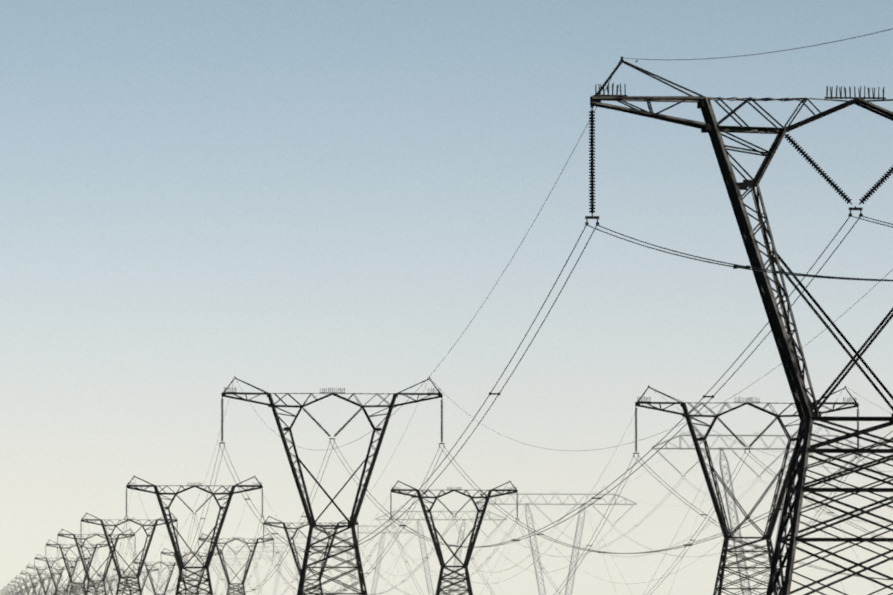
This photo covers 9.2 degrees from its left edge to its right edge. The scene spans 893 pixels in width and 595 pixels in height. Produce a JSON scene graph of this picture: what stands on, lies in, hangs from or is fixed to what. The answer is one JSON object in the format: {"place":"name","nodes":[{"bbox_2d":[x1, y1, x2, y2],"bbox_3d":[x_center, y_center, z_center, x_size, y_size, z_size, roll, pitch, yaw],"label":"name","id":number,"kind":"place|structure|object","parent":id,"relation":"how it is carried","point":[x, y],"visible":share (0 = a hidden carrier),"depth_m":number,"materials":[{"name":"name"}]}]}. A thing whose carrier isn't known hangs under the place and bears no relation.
{"place":"outdoors","nodes":[
{"label":"outdoors","id":0,"kind":"place"},
{"bbox_2d":[0,0,892,594],"label":"sky","id":1,"kind":"structure","parent":0,"point":[274,196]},
{"bbox_2d":[47,386,890,594],"bbox_3d":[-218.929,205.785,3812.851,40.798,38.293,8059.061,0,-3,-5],"label":"power lines","id":2,"kind":"object","parent":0,"point":[566,527],"visible":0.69,"depth_m":824.98,"materials":[{"name":"metal"}]},
{"bbox_2d":[91,425,890,594],"bbox_3d":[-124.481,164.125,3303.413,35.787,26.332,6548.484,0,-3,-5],"label":"power lines","id":3,"kind":"object","parent":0,"point":[561,532],"visible":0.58,"depth_m":1429.52,"materials":[{"name":"metal"}]},
{"bbox_3d":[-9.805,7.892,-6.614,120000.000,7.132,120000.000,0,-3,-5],"label":"ground","id":4,"kind":"structure","parent":0,"visible":0},
{"bbox_2d":[2,587,27,594],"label":"transmission tower","id":5,"kind":"structure","parent":4,"relation":"on","point":[12,590],"depth_m":6312.34,"materials":[{"name":"metal"}]},
{"bbox_2d":[4,585,32,594],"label":"transmission tower","id":6,"kind":"structure","parent":4,"relation":"on","point":[11,588],"depth_m":5844.55,"materials":[{"name":"metal"}]},
{"bbox_2d":[7,583,37,594],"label":"transmission tower","id":7,"kind":"structure","parent":4,"relation":"on","point":[21,589],"depth_m":5377.66,"materials":[{"name":"metal"}]},
{"bbox_2d":[11,579,44,594],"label":"transmission tower","id":8,"kind":"structure","parent":4,"relation":"on","point":[24,585],"depth_m":4909.99,"materials":[{"name":"metal"}]},
{"bbox_2d":[14,575,52,594],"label":"transmission tower","id":9,"kind":"structure","parent":4,"relation":"on","point":[24,581],"depth_m":4442.70,"materials":[{"name":"metal"}]},
{"bbox_2d":[20,570,61,594],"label":"transmission tower","id":10,"kind":"structure","parent":4,"relation":"on","point":[29,575],"depth_m":3974.82,"materials":[{"name":"metal"}]},
{"bbox_2d":[26,564,73,594],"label":"transmission tower","id":11,"kind":"structure","parent":4,"relation":"on","point":[42,584],"depth_m":3507.03,"materials":[{"name":"metal"}]},
{"bbox_2d":[34,554,89,594],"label":"transmission tower","id":12,"kind":"structure","parent":4,"relation":"on","point":[69,582],"depth_m":3039.93,"materials":[{"name":"metal"}]},
{"bbox_2d":[45,539,110,594],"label":"transmission tower","id":13,"kind":"structure","parent":4,"relation":"on","point":[68,571],"depth_m":2572.07,"materials":[{"name":"metal"}]},
{"bbox_2d":[74,581,106,594],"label":"transmission tower","id":14,"kind":"structure","parent":4,"relation":"on","point":[87,583],"depth_m":5015.56,"materials":[{"name":"metal"}]},
{"bbox_2d":[57,529,135,594],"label":"transmission tower","id":15,"kind":"structure","parent":4,"relation":"on","point":[84,566],"depth_m":2146.41,"materials":[{"name":"metal"}]},
{"bbox_2d":[86,577,120,594],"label":"transmission tower","id":16,"kind":"structure","parent":4,"relation":"on","point":[108,590],"depth_m":4548.04,"materials":[{"name":"metal"}]},
{"bbox_2d":[96,572,137,594],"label":"transmission tower","id":17,"kind":"structure","parent":4,"relation":"on","point":[108,581],"depth_m":4080.42,"materials":[{"name":"metal"}]},
{"bbox_2d":[80,513,177,594],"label":"transmission tower","id":18,"kind":"structure","parent":4,"relation":"on","point":[120,577],"depth_m":1725.53,"materials":[{"name":"metal"}]},
{"bbox_2d":[113,566,158,594],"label":"transmission tower","id":19,"kind":"structure","parent":4,"relation":"on","point":[132,575],"depth_m":3613.14,"materials":[{"name":"metal"}]},
{"bbox_2d":[118,573,165,594],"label":"guyed pylon","id":20,"kind":"object","parent":4,"relation":"on","point":[148,583],"visible":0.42,"depth_m":5112.14,"materials":[{"name":"metal"}]},
{"bbox_2d":[129,571,176,594],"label":"guyed pylon","id":21,"kind":"object","parent":4,"relation":"on","point":[154,582],"visible":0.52,"depth_m":4749.28,"materials":[{"name":"metal"}]},
{"bbox_2d":[133,558,186,594],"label":"transmission tower","id":22,"kind":"structure","parent":4,"relation":"on","point":[167,580],"depth_m":3145.24,"materials":[{"name":"metal"}]},
{"bbox_2d":[143,567,195,592],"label":"guyed pylon","id":23,"kind":"object","parent":4,"relation":"on","point":[161,575],"visible":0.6,"depth_m":4387.54,"materials":[{"name":"metal"}]},
{"bbox_2d":[159,563,216,592],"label":"guyed pylon","id":24,"kind":"object","parent":4,"relation":"on","point":[184,573],"visible":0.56,"depth_m":4025.14,"materials":[{"name":"metal"}]},
{"bbox_2d":[161,548,222,594],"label":"transmission tower","id":25,"kind":"structure","parent":4,"relation":"on","point":[202,574],"depth_m":2677.85,"materials":[{"name":"metal"}]},
{"bbox_2d":[125,475,263,594],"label":"transmission tower","id":26,"kind":"structure","parent":4,"relation":"on","point":[174,543],"depth_m":1219.81,"materials":[{"name":"metal"}]},
{"bbox_2d":[176,557,241,594],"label":"guyed pylon","id":27,"kind":"object","parent":4,"relation":"on","point":[211,570],"visible":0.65,"depth_m":3663.34,"materials":[{"name":"metal"}]},
{"bbox_2d":[199,550,270,594],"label":"guyed pylon","id":28,"kind":"object","parent":4,"relation":"on","point":[244,558],"visible":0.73,"depth_m":3301.27,"materials":[{"name":"metal"}]},
{"bbox_2d":[198,534,274,594],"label":"transmission tower","id":29,"kind":"structure","parent":4,"relation":"on","point":[226,572],"depth_m":2210.34,"materials":[{"name":"metal"}]},
{"bbox_2d":[226,543,304,594],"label":"guyed pylon","id":30,"kind":"object","parent":4,"relation":"on","point":[228,551],"visible":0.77,"depth_m":2939.15,"materials":[{"name":"metal"}]},
{"bbox_2d":[262,533,352,594],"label":"guyed pylon","id":31,"kind":"object","parent":4,"relation":"on","point":[304,550],"visible":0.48,"depth_m":2577.22,"materials":[{"name":"metal"}]},
{"bbox_2d":[262,516,358,594],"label":"transmission tower","id":32,"kind":"structure","parent":4,"relation":"on","point":[296,555],"depth_m":1752.32,"materials":[{"name":"metal"}]},
{"bbox_2d":[219,376,444,594],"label":"transmission tower","id":33,"kind":"structure","parent":4,"relation":"on","point":[351,521],"depth_m":751.76,"materials":[{"name":"metal"}]},
{"bbox_2d":[312,520,419,594],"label":"guyed pylon","id":34,"kind":"object","parent":4,"relation":"on","point":[364,546],"visible":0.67,"depth_m":2215.00,"materials":[{"name":"metal"}]},
{"bbox_2d":[376,505,506,594],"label":"guyed pylon","id":35,"kind":"object","parent":4,"relation":"on","point":[455,563],"visible":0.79,"depth_m":1852.65,"materials":[{"name":"metal"}]},
{"bbox_2d":[389,481,518,594],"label":"transmission tower","id":36,"kind":"structure","parent":4,"relation":"on","point":[434,536],"depth_m":1303.90,"materials":[{"name":"metal"}]},
{"bbox_2d":[475,485,636,594],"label":"guyed pylon","id":37,"kind":"object","parent":4,"relation":"on","point":[535,538],"visible":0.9,"depth_m":1490.77,"materials":[{"name":"metal"}]},
{"bbox_2d":[585,57,892,594],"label":"transmission tower","id":38,"kind":"structure","parent":4,"relation":"on","point":[785,344],"depth_m":310.94,"materials":[{"name":"metal"}]},
{"bbox_2d":[1,29,892,594],"bbox_3d":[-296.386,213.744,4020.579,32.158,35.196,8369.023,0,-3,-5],"label":"power lines","id":39,"kind":"object","parent":38,"relation":"attached to","point":[747,267],"visible":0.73,"depth_m":433.89,"materials":[{"name":"metal"}]},
{"bbox_2d":[633,385,860,594],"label":"transmission tower","id":40,"kind":"structure","parent":4,"relation":"on","point":[722,520],"depth_m":739.01,"materials":[{"name":"metal"}]},
{"bbox_2d":[643,424,879,594],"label":"guyed pylon","id":41,"kind":"object","parent":4,"relation":"on","point":[731,486],"visible":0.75,"depth_m":1132.35,"materials":[{"name":"metal"}]}
]}

